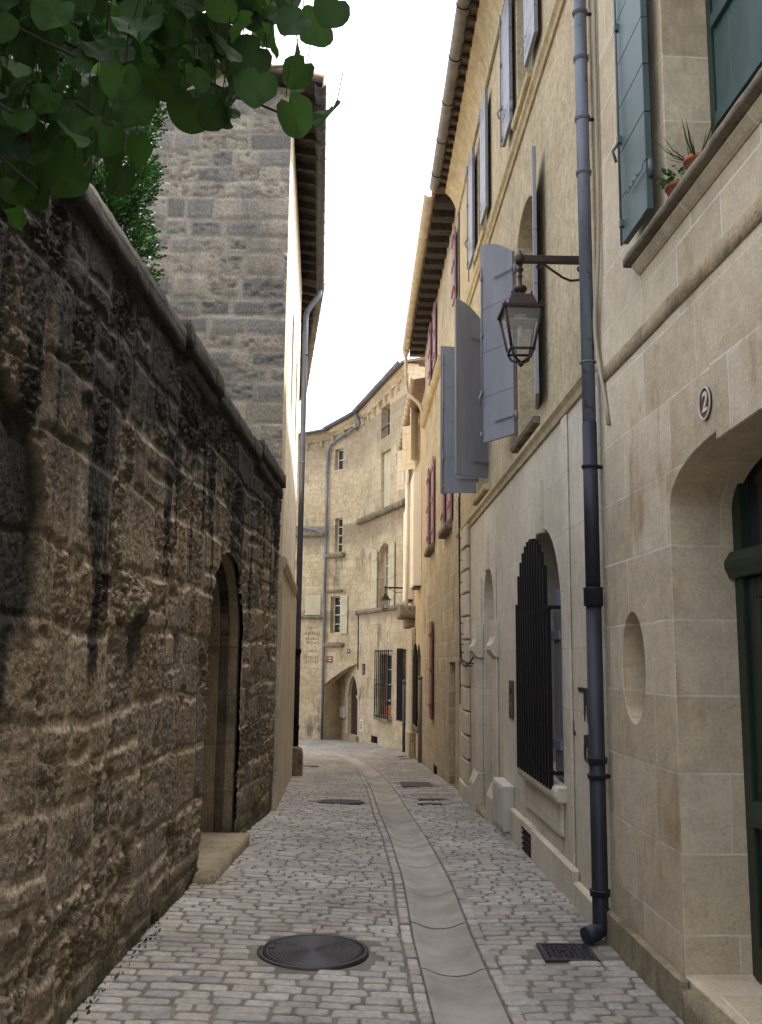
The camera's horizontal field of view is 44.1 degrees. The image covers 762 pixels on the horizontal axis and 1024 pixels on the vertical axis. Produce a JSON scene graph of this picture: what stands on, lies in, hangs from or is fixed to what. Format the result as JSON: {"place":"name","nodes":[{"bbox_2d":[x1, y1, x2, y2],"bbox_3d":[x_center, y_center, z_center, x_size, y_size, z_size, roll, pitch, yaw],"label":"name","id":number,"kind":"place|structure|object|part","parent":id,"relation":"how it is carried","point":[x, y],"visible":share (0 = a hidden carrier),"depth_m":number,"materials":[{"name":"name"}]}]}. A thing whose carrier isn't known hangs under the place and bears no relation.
{"place":"outdoors","nodes":[
{"label":"outdoors","id":0,"kind":"place"},
{"bbox_2d":[203,0,456,432],"label":"sky","id":1,"kind":"structure","parent":0,"point":[391,55],"materials":[{"name":"white"}]},
{"bbox_2d":[66,738,683,1023],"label":"street","id":2,"kind":"structure","parent":0,"point":[368,963],"depth_m":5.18,"materials":[{"name":"grey stone"}]},
{"bbox_2d":[56,17,170,285],"bbox_3d":[-2.895,-0.947,8.815,1.821,8.108,1.663,1,-9,0],"label":"thuja tree","id":3,"kind":"object","parent":2,"relation":"on","point":[126,210],"visible":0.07,"depth_m":9.01,"materials":[{"name":"green plant"}]},
{"bbox_2d":[72,894,190,1023],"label":"weeds","id":4,"kind":"object","parent":2,"relation":"on","point":[75,1019],"visible":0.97,"depth_m":4.61,"materials":[{"name":"green plant"}]},
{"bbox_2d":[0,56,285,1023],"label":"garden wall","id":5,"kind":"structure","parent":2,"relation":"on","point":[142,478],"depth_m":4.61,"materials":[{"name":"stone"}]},
{"bbox_2d":[11,55,326,810],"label":"tall house","id":6,"kind":"structure","parent":2,"relation":"on","point":[238,208],"depth_m":11.76,"materials":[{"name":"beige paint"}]},
{"bbox_2d":[293,289,321,746],"bbox_3d":[-1.373,0.169,17.472,0.382,9.093,0.148,1,-9,0],"label":"downpipe","id":7,"kind":"object","parent":6,"relation":"attached to","point":[310,306],"visible":0.83,"depth_m":17.46,"materials":[{"name":"grey metal"}]},
{"bbox_2d":[0,0,349,230],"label":"judas tree","id":8,"kind":"object","parent":2,"relation":"on","point":[138,68],"visible":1,"depth_m":1.85,"materials":[{"name":"green plant"}]},
{"bbox_2d":[292,746,302,776],"bbox_3d":[-1.518,4.562,16.564,0.270,0.830,0.240,1,-9,0],"label":"stone bollard","id":9,"kind":"object","parent":2,"relation":"on","point":[297,761],"visible":0.37,"depth_m":16.48,"materials":[{"name":"beige stone"}]},
{"bbox_2d":[299,281,325,400],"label":"house","id":10,"kind":"structure","parent":2,"relation":"on","point":[309,292],"depth_m":20.81,"materials":[{"name":"beige paint"}]},
{"bbox_2d":[257,934,368,970],"bbox_3d":[-0.373,2.413,5.150,0.618,0.041,0.618,1,-9,0],"label":"manhole cover","id":11,"kind":"object","parent":2,"relation":"on","point":[309,952],"visible":0.97,"depth_m":5.11,"materials":[{"name":"metal"}]},
{"bbox_2d":[316,799,363,804],"bbox_3d":[-0.523,3.709,12.002,0.618,0.070,0.618,1,-9,0],"label":"manhole cover","id":12,"kind":"object","parent":2,"relation":"on","point":[343,801],"visible":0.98,"depth_m":11.95,"materials":[{"name":"metal"}]},
{"bbox_2d":[295,357,424,750],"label":"house","id":13,"kind":"structure","parent":2,"relation":"on","point":[366,510],"depth_m":33.52,"materials":[{"name":"beige stone"}]},
{"bbox_2d":[296,413,359,739],"bbox_3d":[-2.599,2.440,34.434,4.156,11.879,0.753,-4,-10,27],"label":"downpipe","id":14,"kind":"object","parent":13,"relation":"attached to","point":[325,558],"visible":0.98,"depth_m":34.45,"materials":[{"name":"grey metal"}]},
{"bbox_2d":[326,656,332,662],"bbox_3d":[-1.861,5.322,33.974,0.318,0.221,0.022,-8,-12,43],"label":"street sign","id":15,"kind":"object","parent":13,"relation":"attached to","point":[329,659],"visible":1,"depth_m":33.95,"materials":[{"name":"red metal"}]},
{"bbox_2d":[322,589,347,646],"bbox_3d":[-1.577,3.836,34.018,1.187,2.096,0.390,-8,-12,43],"label":"window","id":16,"kind":"structure","parent":13,"relation":"in","point":[341,602],"depth_m":33.82,"materials":[{"name":"beige paint"}]},
{"bbox_2d":[326,518,344,558],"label":"window","id":17,"kind":"structure","parent":13,"relation":"in","point":[334,555],"depth_m":34.58,"materials":[{"name":"beige paint"}]},
{"bbox_2d":[338,449,343,469],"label":"window","id":18,"kind":"structure","parent":13,"relation":"in","point":[340,452],"depth_m":35.11,"materials":[{"name":"beige paint"}]},
{"bbox_2d":[339,706,345,717],"bbox_3d":[-1.399,7.271,34.202,0.116,0.414,0.587,4,-9,-19],"label":"letter box","id":19,"kind":"object","parent":13,"relation":"attached to","point":[342,711],"visible":1,"depth_m":34.05,"materials":[{"name":"grey metal"}]},
{"bbox_2d":[351,679,357,734],"bbox_3d":[-0.852,6.839,33.269,0.072,2.026,1.161,4,-9,-19],"label":"door","id":20,"kind":"structure","parent":13,"relation":"in","point":[354,701],"depth_m":33.44,"materials":[{"name":"brown wood"}]},
{"bbox_2d":[357,615,358,668],"bbox_3d":[-0.804,4.568,33.075,0.036,1.900,0.060,4,-9,-19],"label":"cable","id":21,"kind":"object","parent":13,"relation":"attached to","point":[358,643],"visible":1,"depth_m":33.05,"materials":[{"name":"grey plastic"}]},
{"bbox_2d":[359,719,363,731],"bbox_3d":[-0.680,7.308,32.200,0.027,0.410,0.443,4,-9,-19],"label":"notice","id":22,"kind":"object","parent":13,"relation":"attached to","point":[361,722],"visible":1,"depth_m":32.19,"materials":[{"name":"white paper"}]},
{"bbox_2d":[371,542,394,607],"bbox_3d":[0.173,2.094,30.954,0.380,2.120,2.280,4,-9,-19],"label":"window","id":23,"kind":"structure","parent":13,"relation":"in","point":[390,553],"depth_m":31.34,"materials":[{"name":"beige paint"}]},
{"bbox_2d":[373,650,392,721],"bbox_3d":[0.199,5.546,30.174,0.470,2.220,1.406,4,-9,-19],"label":"window","id":24,"kind":"structure","parent":13,"relation":"in","point":[386,685],"depth_m":30.19,"materials":[{"name":"grey metal"}]},
{"bbox_2d":[381,407,389,435],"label":"window","id":25,"kind":"structure","parent":13,"relation":"in","point":[388,410],"depth_m":32.11,"materials":[{"name":"white wood"}]},
{"bbox_2d":[384,699,390,716],"bbox_3d":[0.277,6.210,29.921,0.257,0.552,0.743,4,-9,-19],"label":"flower box","id":26,"kind":"object","parent":13,"relation":"on","point":[389,709],"visible":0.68,"depth_m":29.80,"materials":[{"name":"ceramic"}]},
{"bbox_2d":[384,451,390,506],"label":"window","id":27,"kind":"structure","parent":13,"relation":"in","point":[387,457],"depth_m":31.52,"materials":[{"name":"beige paint"}]},
{"bbox_2d":[379,585,402,611],"bbox_3d":[0.361,2.666,28.848,0.765,0.817,0.280,4,-9,-19],"label":"street lamp","id":28,"kind":"object","parent":13,"relation":"attached to","point":[385,598],"visible":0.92,"depth_m":28.78,"materials":[{"name":"black metal"}]},
{"bbox_2d":[396,648,405,720],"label":"window","id":29,"kind":"structure","parent":13,"relation":"in","point":[399,686],"depth_m":28.53,"materials":[{"name":"grey metal"}]},
{"bbox_2d":[298,745,509,1023],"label":"gutter channel","id":30,"kind":"object","parent":2,"relation":"on","point":[473,998],"visible":0.91,"depth_m":5.73,"materials":[{"name":"stone"}]},
{"bbox_2d":[396,376,424,762],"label":"clad house","id":31,"kind":"structure","parent":2,"relation":"on","point":[410,454],"depth_m":23.94,"materials":[{"name":"paint"}]},
{"bbox_2d":[402,679,405,751],"bbox_3d":[0.665,5.942,27.310,0.114,2.150,0.114,1,-9,0],"label":"downpipe","id":32,"kind":"object","parent":31,"relation":"attached to","point":[403,713],"visible":0.98,"depth_m":27.29,"materials":[{"name":"grey metal"}]},
{"bbox_2d":[397,450,410,489],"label":"window","id":33,"kind":"structure","parent":31,"relation":"in","point":[401,474],"depth_m":28.26,"materials":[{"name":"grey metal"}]},
{"bbox_2d":[405,470,408,605],"bbox_3d":[0.712,0.574,25.812,0.122,4.000,0.122,1,-9,0],"label":"downpipe","id":34,"kind":"object","parent":31,"relation":"attached to","point":[406,533],"visible":0.94,"depth_m":25.77,"materials":[{"name":"beige metal"}]},
{"bbox_2d":[402,408,418,469],"bbox_3d":[0.828,-1.895,24.734,0.349,1.350,1.462,2,-9,-6],"label":"window","id":35,"kind":"structure","parent":31,"relation":"in","point":[409,434],"depth_m":24.40,"materials":[{"name":"beige wood"}]},
{"bbox_2d":[412,644,420,732],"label":"window","id":36,"kind":"structure","parent":31,"relation":"in","point":[415,657],"depth_m":22.81,"materials":[{"name":"black wood"}]},
{"bbox_2d":[418,676,422,762],"bbox_3d":[0.896,4.865,21.660,0.114,2.150,0.114,1,-9,0],"label":"downpipe","id":37,"kind":"object","parent":31,"relation":"attached to","point":[420,678],"visible":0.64,"depth_m":21.64,"materials":[{"name":"metal"}]},
{"bbox_2d":[401,782,432,787],"bbox_3d":[0.569,4.387,15.107,0.480,0.095,1.000,1,-9,0],"label":"drain cover","id":38,"kind":"object","parent":2,"relation":"on","point":[415,784],"visible":0.85,"depth_m":15.07,"materials":[{"name":"grey metal"}]},
{"bbox_2d":[418,803,441,805],"bbox_3d":[0.617,3.704,11.894,0.300,0.048,0.200,1,-9,0],"label":"drain cover","id":39,"kind":"object","parent":2,"relation":"on","point":[422,804],"visible":0.49,"depth_m":11.80,"materials":[{"name":"metal"}]},
{"bbox_2d":[402,188,458,790],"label":"rubble house","id":40,"kind":"structure","parent":2,"relation":"on","point":[429,332],"depth_m":17.66,"materials":[{"name":"yellow stone"}]},
{"bbox_2d":[402,350,422,417],"bbox_3d":[0.766,-3.005,22.640,0.552,1.901,0.166,-3,-10,25],"label":"downpipe","id":41,"kind":"object","parent":40,"relation":"attached to","point":[410,395],"visible":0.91,"depth_m":22.71,"materials":[{"name":"beige metal"}]},
{"bbox_2d":[424,456,434,556],"bbox_3d":[1.108,-0.063,19.694,0.341,1.909,1.680,1,-9,-1],"label":"window","id":42,"kind":"structure","parent":40,"relation":"in","point":[430,548],"depth_m":19.16,"materials":[{"name":"red wood"}]},
{"bbox_2d":[428,621,432,719],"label":"window","id":43,"kind":"structure","parent":40,"relation":"in","point":[430,704],"depth_m":18.67,"materials":[{"name":"red metal"}]},
{"bbox_2d":[427,301,435,385],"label":"window","id":44,"kind":"structure","parent":40,"relation":"in","point":[433,360],"depth_m":19.37,"materials":[{"name":"red wood"}]},
{"bbox_2d":[438,493,451,538],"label":"window","id":45,"kind":"structure","parent":40,"relation":"in","point":[446,526],"depth_m":15.65,"materials":[{"name":"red wood"}]},
{"bbox_2d":[418,798,445,800],"bbox_3d":[0.675,3.826,12.482,0.360,0.047,0.180,1,-9,0],"label":"drain cover","id":46,"kind":"object","parent":2,"relation":"on","point":[426,799],"visible":0.51,"depth_m":12.45,"materials":[{"name":"metal"}]},
{"bbox_2d":[429,0,612,923],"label":"house","id":47,"kind":"structure","parent":2,"relation":"on","point":[504,169],"depth_m":8.82,"materials":[{"name":"stone"}]},
{"bbox_2d":[458,211,460,703],"bbox_3d":[1.226,-0.984,14.270,0.092,7.650,0.122,1,-9,0],"label":"cable","id":48,"kind":"object","parent":47,"relation":"attached to","point":[459,493],"visible":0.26,"depth_m":14.70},
{"bbox_2d":[440,299,488,493],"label":"shutters","id":49,"kind":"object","parent":47,"relation":"in","point":[463,458],"depth_m":11.15,"materials":[{"name":"grey wood"}]},
{"bbox_2d":[458,497,473,666],"bbox_3d":[1.157,0.868,12.670,0.105,2.406,1.416,1,-9,-2],"label":"cable","id":50,"kind":"object","parent":47,"relation":"attached to","point":[460,633],"visible":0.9,"depth_m":13.12,"materials":[{"name":"grey plastic"}]},
{"bbox_2d":[464,88,487,269],"bbox_3d":[1.355,-4.165,12.117,0.402,1.620,1.820,1,-9,-2],"label":"window","id":51,"kind":"structure","parent":47,"relation":"in","point":[472,254],"depth_m":11.71,"materials":[{"name":"grey wood"}]},
{"bbox_2d":[492,777,507,831],"bbox_3d":[1.184,3.122,9.332,0.123,0.920,0.302,1,-9,0],"label":"meter cabinet","id":52,"kind":"object","parent":47,"relation":"attached to","point":[496,781],"visible":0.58,"depth_m":9.30,"materials":[{"name":"beige paint"}]},
{"bbox_3d":[1.132,2.869,9.370,0.009,0.370,0.260,1,-9,-1],"label":"door","id":53,"kind":"part","parent":52,"relation":"part of","materials":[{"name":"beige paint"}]},
{"bbox_2d":[498,782,514,837],"bbox_3d":[1.192,3.065,8.961,0.124,0.920,0.312,1,-9,0],"label":"meter cabinet","id":54,"kind":"object","parent":47,"relation":"attached to","point":[506,799],"visible":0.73,"depth_m":8.87,"materials":[{"name":"beige paint"}]},
{"bbox_3d":[1.141,2.812,8.999,0.009,0.370,0.270,1,-9,-1],"label":"door","id":55,"kind":"part","parent":54,"relation":"part of","materials":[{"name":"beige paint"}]},
{"bbox_2d":[478,146,541,444],"bbox_3d":[1.244,-1.851,8.617,0.278,2.130,1.904,2,-9,-8],"label":"window","id":56,"kind":"structure","parent":47,"relation":"in","point":[497,266],"depth_m":9.27,"materials":[{"name":"grey wood"}]},
{"bbox_2d":[509,680,513,718],"bbox_3d":[1.258,1.812,9.101,0.019,0.360,0.240,1,-9,-1],"label":"intercom panel","id":57,"kind":"object","parent":47,"relation":"attached to","point":[511,699],"visible":1,"depth_m":9.05,"materials":[{"name":"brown metal"}]},
{"bbox_2d":[497,0,537,147],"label":"window","id":58,"kind":"structure","parent":47,"relation":"in","point":[530,7],"depth_m":9.41,"materials":[{"name":"grey wood"}]},
{"bbox_2d":[497,250,578,366],"bbox_3d":[1.081,-1.359,6.286,0.587,0.817,0.286,1,-9,0],"label":"street lamp","id":59,"kind":"object","parent":47,"relation":"attached to","point":[521,309],"visible":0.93,"depth_m":6.27,"materials":[{"name":"black metal"}]},
{"bbox_2d":[515,539,566,803],"bbox_3d":[1.404,1.193,7.611,0.397,2.010,1.660,1,-9,-1],"label":"window","id":60,"kind":"structure","parent":47,"relation":"in","point":[536,742],"depth_m":7.30,"materials":[{"name":"grey metal"}]},
{"bbox_2d":[578,687,588,764],"bbox_3d":[1.331,1.395,6.138,0.011,0.493,0.381,1,-9,0],"label":"graffiti mark","id":61,"kind":"object","parent":47,"relation":"attached to","point":[585,700],"visible":0.63,"depth_m":6.11,"materials":[{"name":"black paint"}]},
{"bbox_2d":[572,0,610,944],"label":"downpipe","id":62,"kind":"object","parent":47,"relation":"attached to","point":[599,889],"visible":1,"depth_m":5.72,"materials":[{"name":"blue metal"}]},
{"bbox_2d":[536,943,599,962],"bbox_3d":[1.027,2.439,5.189,0.290,0.040,0.300,1,-9,0],"label":"drain cover","id":63,"kind":"object","parent":2,"relation":"on","point":[558,952],"visible":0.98,"depth_m":5.17,"materials":[{"name":"metal"}]},
{"bbox_2d":[590,0,761,1023],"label":"house","id":64,"kind":"structure","parent":2,"relation":"on","point":[680,304],"depth_m":4.57,"materials":[{"name":"beige stone"}]},
{"bbox_2d":[592,0,610,424],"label":"conduit","id":65,"kind":"object","parent":64,"relation":"attached to","point":[604,395],"visible":1,"depth_m":5.91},
{"bbox_2d":[655,165,685,195],"bbox_3d":[1.439,-1.577,4.563,0.217,0.170,0.195,1,-9,0],"label":"flower pot","id":66,"kind":"object","parent":64,"relation":"on","point":[669,185],"visible":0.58,"depth_m":4.54,"materials":[{"name":"ceramic"}]},
{"bbox_2d":[611,0,761,245],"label":"window","id":67,"kind":"structure","parent":64,"relation":"in","point":[734,27],"depth_m":4.86,"materials":[{"name":"green paint"}]},
{"bbox_2d":[653,111,719,170],"bbox_3d":[1.456,-1.657,4.345,0.383,0.261,0.432,4,-9,-20],"label":"flower pot","id":68,"kind":"object","parent":64,"relation":"on","point":[688,160],"visible":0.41,"depth_m":4.27,"materials":[{"name":"ceramic"}]},
{"bbox_2d":[698,386,711,419],"bbox_3d":[1.433,-0.481,4.162,0.012,0.148,0.132,1,-9,-2],"label":"number plate","id":69,"kind":"object","parent":64,"relation":"attached to","point":[705,403],"visible":1,"depth_m":4.15,"materials":[{"name":"beige ceramic"}]},
{"bbox_2d":[724,458,761,983],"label":"door","id":70,"kind":"structure","parent":64,"relation":"in","point":[743,564],"depth_m":4.39,"materials":[{"name":"green paint"}]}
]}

